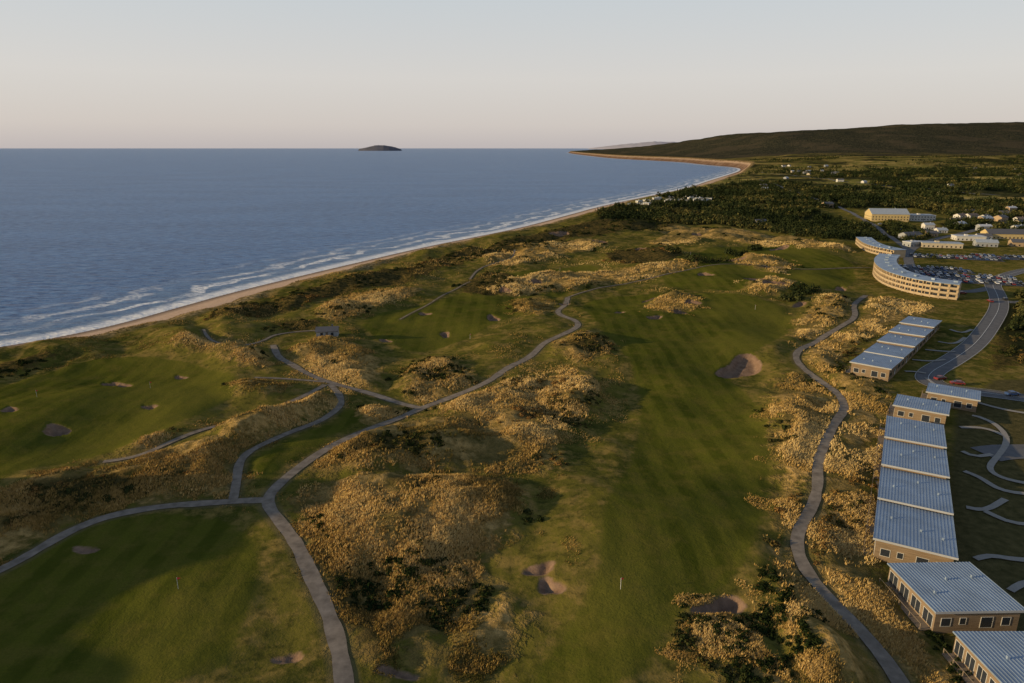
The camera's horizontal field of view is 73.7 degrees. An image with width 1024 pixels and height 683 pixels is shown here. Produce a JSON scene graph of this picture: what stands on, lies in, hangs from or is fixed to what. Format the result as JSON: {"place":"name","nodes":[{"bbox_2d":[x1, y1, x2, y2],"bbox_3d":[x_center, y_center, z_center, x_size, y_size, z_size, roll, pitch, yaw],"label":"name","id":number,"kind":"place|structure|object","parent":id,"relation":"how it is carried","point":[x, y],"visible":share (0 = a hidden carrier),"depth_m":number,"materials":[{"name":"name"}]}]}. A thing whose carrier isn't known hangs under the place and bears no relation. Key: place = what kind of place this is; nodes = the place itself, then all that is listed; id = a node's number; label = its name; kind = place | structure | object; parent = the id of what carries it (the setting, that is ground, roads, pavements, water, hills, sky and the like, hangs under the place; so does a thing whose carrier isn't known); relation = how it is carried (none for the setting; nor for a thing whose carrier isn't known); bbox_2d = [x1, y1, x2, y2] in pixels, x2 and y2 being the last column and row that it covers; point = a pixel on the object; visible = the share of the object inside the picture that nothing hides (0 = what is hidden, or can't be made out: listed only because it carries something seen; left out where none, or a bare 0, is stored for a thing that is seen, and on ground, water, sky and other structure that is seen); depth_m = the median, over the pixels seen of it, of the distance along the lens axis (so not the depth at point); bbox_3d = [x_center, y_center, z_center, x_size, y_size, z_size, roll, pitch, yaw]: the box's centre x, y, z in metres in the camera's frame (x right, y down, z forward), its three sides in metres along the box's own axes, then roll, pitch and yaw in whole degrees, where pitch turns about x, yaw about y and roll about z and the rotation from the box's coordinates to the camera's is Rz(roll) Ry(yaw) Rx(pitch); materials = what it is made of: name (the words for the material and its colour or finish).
{"place":"outdoors","nodes":[
{"label":"outdoors","id":0,"kind":"place"},
{"bbox_2d":[0,497,264,572],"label":"cart path","id":1,"kind":"structure","parent":0,"point":[41,547],"depth_m":151.13,"materials":[{"name":"grey concrete"}]},
{"bbox_2d":[102,384,326,462],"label":"cart path","id":2,"kind":"structure","parent":0,"point":[210,427],"depth_m":192.03,"materials":[{"name":"grey concrete"}]},
{"bbox_2d":[202,329,314,344],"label":"cart path","id":3,"kind":"structure","parent":0,"point":[207,335],"depth_m":297.47,"materials":[{"name":"grey asphalt"}]},
{"bbox_2d":[228,384,343,499],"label":"cart path","id":4,"kind":"structure","parent":0,"point":[237,478],"depth_m":187.71,"materials":[{"name":"grey asphalt"}]},
{"bbox_2d":[255,377,324,381],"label":"cart path","id":5,"kind":"structure","parent":0,"point":[291,379],"depth_m":245.28,"materials":[{"name":"grey concrete"}]},
{"bbox_2d":[270,345,420,408],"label":"cart path","id":6,"kind":"structure","parent":0,"point":[276,352],"depth_m":243.41,"materials":[{"name":"grey concrete"}]},
{"bbox_2d":[0,148,739,346],"bbox_3d":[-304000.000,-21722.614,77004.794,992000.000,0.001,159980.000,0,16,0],"label":"sea","id":7,"kind":"structure","parent":0,"point":[93,238],"depth_m":1022.21,"materials":[{"name":"liquid"}]},
{"bbox_2d":[358,145,401,150],"bbox_3d":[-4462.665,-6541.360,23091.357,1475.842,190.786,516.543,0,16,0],"label":"island","id":8,"kind":"structure","parent":7,"relation":"in","point":[380,148],"depth_m":22942.26,"materials":[{"name":"grey stone"}]},
{"bbox_2d":[262,297,580,682],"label":"cart path","id":9,"kind":"structure","parent":0,"point":[335,636],"depth_m":139.28,"materials":[{"name":"grey asphalt"}]},
{"bbox_2d":[400,281,469,318],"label":"cart path","id":10,"kind":"structure","parent":0,"point":[432,301],"depth_m":371.06,"materials":[{"name":"grey asphalt"}]},
{"bbox_2d":[470,250,514,278],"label":"cart path","id":11,"kind":"structure","parent":0,"point":[473,274],"depth_m":471.92,"materials":[{"name":"grey asphalt"}]},
{"bbox_2d":[0,122,1023,682],"bbox_3d":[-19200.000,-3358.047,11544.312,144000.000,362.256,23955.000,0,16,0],"label":"ground","id":12,"kind":"structure","parent":0,"point":[652,508],"depth_m":187.62,"materials":[{"name":"green plant"}]},
{"bbox_2d":[315,324,339,336],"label":"course pavilion","id":13,"kind":"structure","parent":12,"relation":"on","point":[332,330],"depth_m":297.33,"materials":[{"name":"grey"}]},
{"bbox_2d":[0,238,956,682],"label":"fescue grass","id":14,"kind":"structure","parent":12,"relation":"on","point":[456,486],"depth_m":160.20,"materials":[{"name":"beige plant"}]},
{"bbox_2d":[0,217,1023,682],"bbox_3d":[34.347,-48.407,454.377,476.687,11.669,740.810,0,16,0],"label":"shrub thicket","id":15,"kind":"object","parent":12,"relation":"on","point":[744,671],"visible":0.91,"depth_m":134.32,"materials":[{"name":"green plant"}]},
{"bbox_2d":[595,154,1023,329],"bbox_3d":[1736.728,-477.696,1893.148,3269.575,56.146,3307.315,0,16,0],"label":"broadleaf woodland","id":16,"kind":"object","parent":12,"relation":"on","point":[910,199],"visible":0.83,"depth_m":961.45,"materials":[{"name":"green plant"}]},
{"bbox_2d":[820,201,833,207],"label":"house","id":17,"kind":"structure","parent":12,"relation":"on","point":[831,203],"depth_m":941.83,"materials":[{"name":"beige"}]},
{"bbox_2d":[845,352,902,381],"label":"guest villa","id":18,"kind":"object","parent":12,"relation":"on","point":[879,367],"visible":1,"depth_m":247.75,"materials":[{"name":"grey metal"}]},
{"bbox_2d":[853,363,900,377],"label":"windows","id":19,"kind":"structure","parent":18,"relation":"in","point":[873,373],"depth_m":244.98,"materials":[{"name":"black glass"}]},
{"bbox_2d":[864,208,909,221],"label":"arena building","id":20,"kind":"structure","parent":12,"relation":"on","point":[876,214],"depth_m":778.13,"materials":[{"name":"yellow"}]},
{"bbox_2d":[870,246,905,257],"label":"walls","id":21,"kind":"structure","parent":12,"relation":"on","point":[901,253],"depth_m":516.35,"materials":[{"name":"beige paint"}]},
{"bbox_2d":[855,238,889,254],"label":"balcony dividers","id":22,"kind":"object","parent":21,"relation":"attached to","point":[868,246],"visible":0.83,"depth_m":545.50,"materials":[{"name":"beige concrete"}]},
{"bbox_2d":[855,240,891,254],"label":"balconies","id":23,"kind":"structure","parent":21,"relation":"attached to","point":[871,249],"depth_m":538.73,"materials":[{"name":"beige concrete"}]},
{"bbox_2d":[856,237,906,249],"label":"roof","id":24,"kind":"structure","parent":21,"relation":"on","point":[871,241],"depth_m":548.73,"materials":[{"name":"metal"}]},
{"bbox_2d":[864,342,914,368],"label":"guest villa","id":25,"kind":"object","parent":12,"relation":"on","point":[904,354],"visible":0.49,"depth_m":265.03,"materials":[{"name":"grey metal"}]},
{"bbox_2d":[877,333,924,356],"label":"guest villa","id":26,"kind":"object","parent":12,"relation":"on","point":[903,340],"visible":0.59,"depth_m":278.74,"materials":[{"name":"grey metal"}]},
{"bbox_2d":[898,231,922,238],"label":"house","id":27,"kind":"structure","parent":12,"relation":"on","point":[911,234],"depth_m":627.79,"materials":[{"name":"grey"}]},
{"bbox_2d":[863,499,958,562],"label":"guest villa","id":28,"kind":"object","parent":12,"relation":"on","point":[904,534],"visible":0.91,"depth_m":137.98,"materials":[{"name":"grey wood"}]},
{"bbox_2d":[874,547,928,562],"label":"windows","id":29,"kind":"structure","parent":28,"relation":"in","point":[883,552],"depth_m":135.13,"materials":[{"name":"black glass"}]},
{"bbox_2d":[874,540,928,562],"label":"window frames","id":30,"kind":"structure","parent":28,"relation":"in","point":[875,540],"depth_m":135.39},
{"bbox_2d":[888,324,933,345],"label":"guest villa","id":31,"kind":"object","parent":12,"relation":"on","point":[914,331],"visible":0.58,"depth_m":293.30,"materials":[{"name":"grey metal"}]},
{"bbox_2d":[869,467,953,515],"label":"guest villa","id":32,"kind":"object","parent":12,"relation":"on","point":[919,491],"visible":0.7,"depth_m":156.17,"materials":[{"name":"grey metal"}]},
{"bbox_2d":[873,439,949,478],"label":"guest villa","id":33,"kind":"object","parent":12,"relation":"on","point":[916,459],"visible":0.63,"depth_m":172.34,"materials":[{"name":"grey metal"}]},
{"bbox_2d":[902,240,920,246],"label":"commercial building","id":34,"kind":"structure","parent":12,"relation":"on","point":[911,243],"depth_m":575.87,"materials":[{"name":"grey"}]},
{"bbox_2d":[877,416,946,450],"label":"guest villa","id":35,"kind":"object","parent":12,"relation":"on","point":[923,433],"visible":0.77,"depth_m":188.81,"materials":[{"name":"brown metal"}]},
{"bbox_2d":[886,394,950,425],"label":"guest villa","id":36,"kind":"object","parent":12,"relation":"on","point":[919,409],"visible":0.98,"depth_m":207.91,"materials":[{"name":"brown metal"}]},
{"bbox_2d":[893,408,940,422],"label":"window frames","id":37,"kind":"structure","parent":36,"relation":"in","point":[894,408],"depth_m":205.84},
{"bbox_2d":[898,411,946,422],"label":"windows","id":38,"kind":"structure","parent":36,"relation":"in","point":[925,418],"depth_m":205.44,"materials":[{"name":"black glass"}]},
{"bbox_2d":[899,316,941,336],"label":"guest villa","id":39,"kind":"object","parent":12,"relation":"on","point":[934,324],"visible":0.52,"depth_m":307.64,"materials":[{"name":"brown wood"}]},
{"bbox_2d":[909,213,935,221],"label":"commercial building","id":40,"kind":"structure","parent":12,"relation":"on","point":[921,217],"depth_m":791.22,"materials":[{"name":"white"}]},
{"bbox_2d":[886,258,961,299],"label":"walls","id":41,"kind":"structure","parent":12,"relation":"on","point":[958,291],"depth_m":379.38,"materials":[{"name":"beige paint"}]},
{"bbox_2d":[873,262,950,299],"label":"balcony dividers","id":42,"kind":"object","parent":41,"relation":"attached to","point":[886,277],"visible":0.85,"depth_m":403.47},
{"bbox_2d":[873,265,958,299],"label":"balconies","id":43,"kind":"structure","parent":41,"relation":"attached to","point":[922,284],"depth_m":387.13,"materials":[{"name":"beige paint"}]},
{"bbox_2d":[874,253,961,284],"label":"roof","id":44,"kind":"structure","parent":41,"relation":"on","point":[887,263],"depth_m":412.40,"materials":[{"name":"metal"}]},
{"bbox_2d":[888,257,956,297],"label":"windows","id":45,"kind":"structure","parent":41,"relation":"attached to","point":[936,289],"depth_m":382.29,"materials":[{"name":"black glass"}]},
{"bbox_2d":[921,222,934,229],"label":"house","id":46,"kind":"structure","parent":12,"relation":"on","point":[930,226],"depth_m":695.86,"materials":[{"name":"white"}]},
{"bbox_2d":[912,359,945,360],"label":"footpath","id":47,"kind":"structure","parent":12,"relation":"on","point":[930,360],"depth_m":266.33,"materials":[{"name":"grey concrete"}]},
{"bbox_2d":[925,230,938,236],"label":"house","id":48,"kind":"structure","parent":12,"relation":"on","point":[935,233],"depth_m":641.97,"materials":[{"name":"beige"}]},
{"bbox_2d":[902,266,975,273],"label":"car park","id":49,"kind":"structure","parent":12,"relation":"on","point":[934,269],"depth_m":465.07,"materials":[{"name":"grey asphalt"}]},
{"bbox_2d":[918,240,962,248],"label":"commercial building","id":50,"kind":"structure","parent":12,"relation":"on","point":[940,244],"depth_m":569.03,"materials":[{"name":"beige"}]},
{"bbox_2d":[934,227,947,232],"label":"house","id":51,"kind":"structure","parent":12,"relation":"on","point":[942,230],"depth_m":667.92,"materials":[{"name":"white"}]},
{"bbox_2d":[920,383,980,411],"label":"guest villa","id":52,"kind":"object","parent":12,"relation":"on","point":[959,398],"visible":0.85,"depth_m":218.64,"materials":[{"name":"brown wood"}]},
{"bbox_2d":[931,397,976,408],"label":"windows","id":53,"kind":"structure","parent":52,"relation":"in","point":[956,403],"depth_m":216.72,"materials":[{"name":"black glass"}]},
{"bbox_2d":[879,562,1023,632],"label":"guest villa","id":54,"kind":"object","parent":12,"relation":"on","point":[943,597],"visible":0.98,"depth_m":119.66,"materials":[{"name":"grey wood"}]},
{"bbox_2d":[889,572,1010,626],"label":"windows","id":55,"kind":"structure","parent":54,"relation":"in","point":[987,621],"depth_m":118.23,"materials":[{"name":"black glass"}]},
{"bbox_2d":[889,570,1011,627],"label":"window frames","id":56,"kind":"structure","parent":54,"relation":"in","point":[890,570],"depth_m":116.69,"materials":[{"name":"white"}]},
{"bbox_2d":[938,337,965,343],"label":"footpath","id":57,"kind":"structure","parent":12,"relation":"on","point":[961,339],"depth_m":292.47,"materials":[{"name":"grey concrete"}]},
{"bbox_2d":[908,254,1004,261],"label":"car park","id":58,"kind":"structure","parent":12,"relation":"on","point":[970,258],"depth_m":511.72,"materials":[{"name":"grey asphalt"}]},
{"bbox_2d":[949,380,965,384],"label":"parked car","id":59,"kind":"object","parent":12,"relation":"on","point":[953,382],"visible":1,"depth_m":238.69,"materials":[{"name":"red paint"}]},
{"bbox_2d":[953,213,966,217],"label":"house","id":60,"kind":"structure","parent":12,"relation":"on","point":[961,215],"depth_m":810.23,"materials":[{"name":"white"}]},
{"bbox_2d":[949,329,973,332],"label":"footpath","id":61,"kind":"structure","parent":12,"relation":"on","point":[963,331],"depth_m":309.81,"materials":[{"name":"grey concrete"}]},
{"bbox_2d":[913,272,1023,286],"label":"car park","id":62,"kind":"structure","parent":12,"relation":"on","point":[973,277],"depth_m":433.84,"materials":[{"name":"grey asphalt"}]},
{"bbox_2d":[951,234,986,240],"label":"commercial building","id":63,"kind":"structure","parent":12,"relation":"on","point":[960,237],"depth_m":612.41,"materials":[{"name":"white"}]},
{"bbox_2d":[915,268,1023,401],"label":"road kerb","id":64,"kind":"structure","parent":12,"relation":"on","point":[964,340],"depth_m":289.68,"materials":[{"name":"concrete"}]},
{"bbox_2d":[966,213,979,217],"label":"house","id":65,"kind":"structure","parent":12,"relation":"on","point":[972,214],"depth_m":806.85,"materials":[{"name":"white"}]},
{"bbox_2d":[924,377,1023,412],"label":"footpath","id":66,"kind":"structure","parent":12,"relation":"on","point":[931,381],"depth_m":218.93,"materials":[{"name":"grey concrete"}]},
{"bbox_2d":[928,270,1023,397],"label":"road centre line","id":67,"kind":"object","parent":12,"relation":"on","point":[973,344],"visible":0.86,"depth_m":287.57,"materials":[{"name":"white paint"}]},
{"bbox_2d":[961,451,992,456],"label":"footpath","id":68,"kind":"structure","parent":12,"relation":"on","point":[982,455],"depth_m":184.58,"materials":[{"name":"grey concrete"}]},
{"bbox_2d":[942,273,1021,391],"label":"road kerb","id":69,"kind":"structure","parent":12,"relation":"on","point":[987,343],"depth_m":291.14,"materials":[{"name":"concrete"}]},
{"bbox_2d":[942,631,1023,682],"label":"guest villa","id":70,"kind":"object","parent":12,"relation":"on","point":[991,656],"visible":0.98,"depth_m":107.07,"materials":[{"name":"grey wood"}]},
{"bbox_2d":[954,640,994,682],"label":"windows","id":71,"kind":"structure","parent":70,"relation":"in","point":[968,657],"depth_m":107.69,"materials":[{"name":"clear glass"}]},
{"bbox_2d":[953,639,995,682],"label":"window frames","id":72,"kind":"structure","parent":70,"relation":"in","point":[956,639],"depth_m":107.05,"materials":[{"name":"beige"}]},
{"bbox_2d":[974,233,992,238],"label":"house","id":73,"kind":"structure","parent":12,"relation":"on","point":[989,235],"depth_m":622.56,"materials":[{"name":"white"}]},
{"bbox_2d":[975,223,992,229],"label":"house","id":74,"kind":"structure","parent":12,"relation":"on","point":[986,226],"depth_m":683.16,"materials":[{"name":"grey"}]},
{"bbox_2d":[959,426,1008,436],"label":"footpath","id":75,"kind":"structure","parent":12,"relation":"on","point":[1002,434],"depth_m":201.72,"materials":[{"name":"grey concrete"}]},
{"bbox_2d":[973,238,998,246],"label":"commercial building","id":76,"kind":"structure","parent":12,"relation":"on","point":[990,242],"depth_m":575.63,"materials":[{"name":"grey"}]},
{"bbox_2d":[978,215,993,220],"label":"house","id":77,"kind":"structure","parent":12,"relation":"on","point":[990,217],"depth_m":761.73,"materials":[{"name":"beige"}]},
{"bbox_2d":[966,498,1008,510],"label":"footpath","id":78,"kind":"structure","parent":12,"relation":"on","point":[998,502],"depth_m":157.84,"materials":[{"name":"grey concrete"}]},
{"bbox_2d":[963,470,1023,494],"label":"footpath","id":79,"kind":"structure","parent":12,"relation":"on","point":[986,481],"depth_m":168.12,"materials":[{"name":"grey concrete"}]},
{"bbox_2d":[969,254,1023,259],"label":"car park","id":80,"kind":"structure","parent":12,"relation":"on","point":[1011,258],"depth_m":518.25,"materials":[{"name":"grey asphalt"}]},
{"bbox_2d":[972,415,1023,483],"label":"footpath","id":81,"kind":"structure","parent":12,"relation":"on","point":[994,459],"depth_m":185.26,"materials":[{"name":"grey concrete"}]},
{"bbox_2d":[973,554,1023,561],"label":"footpath","id":82,"kind":"structure","parent":12,"relation":"on","point":[981,556],"depth_m":138.14,"materials":[{"name":"grey concrete"}]},
{"bbox_2d":[993,214,1008,221],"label":"house","id":83,"kind":"structure","parent":12,"relation":"on","point":[1001,218],"depth_m":773.33,"materials":[{"name":"beige"}]},
{"bbox_2d":[980,228,1023,238],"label":"school building","id":84,"kind":"structure","parent":12,"relation":"on","point":[1015,233],"depth_m":624.18,"materials":[{"name":"yellow"}]},
{"bbox_2d":[983,510,1023,524],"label":"footpath","id":85,"kind":"structure","parent":12,"relation":"on","point":[1001,518],"depth_m":152.73,"materials":[{"name":"grey concrete"}]},
{"bbox_2d":[1005,206,1017,210],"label":"house","id":86,"kind":"structure","parent":12,"relation":"on","point":[1011,208],"depth_m":898.58,"materials":[{"name":"beige"}]},
{"bbox_2d":[1006,580,1023,591],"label":"footpath","id":87,"kind":"structure","parent":12,"relation":"on","point":[1016,586],"depth_m":128.99,"materials":[{"name":"grey concrete"}]},
{"bbox_2d":[1008,239,1023,246],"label":"house","id":88,"kind":"structure","parent":12,"relation":"on","point":[1016,242],"depth_m":576.63,"materials":[{"name":"beige"}]},
{"bbox_2d":[0,0,1023,147],"label":"sky","id":89,"kind":"structure","parent":0,"point":[74,73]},
{"bbox_2d":[589,141,675,148],"bbox_3d":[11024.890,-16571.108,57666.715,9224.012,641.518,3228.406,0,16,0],"label":"distant headland","id":90,"kind":"structure","parent":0,"point":[641,144],"depth_m":56848.87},
{"bbox_2d":[568,264,858,296],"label":"cart path","id":91,"kind":"structure","parent":0,"point":[679,271],"depth_m":445.86,"materials":[{"name":"grey asphalt"}]},
{"bbox_2d":[762,180,910,249],"bbox_3d":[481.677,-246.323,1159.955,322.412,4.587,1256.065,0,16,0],"label":"road","id":92,"kind":"structure","parent":0,"point":[897,241],"depth_m":691.80,"materials":[{"name":"grey asphalt"}]},
{"bbox_2d":[790,295,909,682],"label":"cart path","id":93,"kind":"structure","parent":0,"point":[890,666],"depth_m":145.10,"materials":[{"name":"grey asphalt"}]},
{"bbox_2d":[762,172,993,194],"bbox_3d":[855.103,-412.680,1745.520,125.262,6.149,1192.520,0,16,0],"label":"road","id":94,"kind":"structure","parent":0,"point":[868,183],"depth_m":1715.20,"materials":[{"name":"grey asphalt"}]},
{"bbox_2d":[903,234,992,292],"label":"road","id":95,"kind":"structure","parent":0,"point":[908,260],"depth_m":503.30,"materials":[{"name":"grey asphalt"}]},
{"bbox_2d":[916,269,1023,401],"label":"road","id":96,"kind":"structure","parent":0,"point":[976,335],"depth_m":285.82,"materials":[{"name":"grey asphalt"}]},
{"bbox_2d":[933,375,946,380],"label":"parked car","id":97,"kind":"object","parent":96,"relation":"on","point":[938,377],"visible":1,"depth_m":243.79,"materials":[{"name":"red paint"}]},
{"bbox_2d":[1004,390,1020,395],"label":"parked car","id":98,"kind":"object","parent":96,"relation":"on","point":[1010,392],"visible":1,"depth_m":228.04,"materials":[{"name":"blue paint"}]},
{"bbox_2d":[956,222,1004,233],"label":"road","id":99,"kind":"structure","parent":0,"point":[969,231],"depth_m":678.75,"materials":[{"name":"grey asphalt"}]},
{"bbox_2d":[970,444,1023,460],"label":"road","id":100,"kind":"structure","parent":0,"point":[1013,451],"depth_m":187.17,"materials":[{"name":"grey asphalt"}]},
{"bbox_2d":[995,300,1017,302],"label":"road","id":101,"kind":"structure","parent":0,"point":[1007,301],"depth_m":369.96,"materials":[{"name":"grey asphalt"}]}
]}

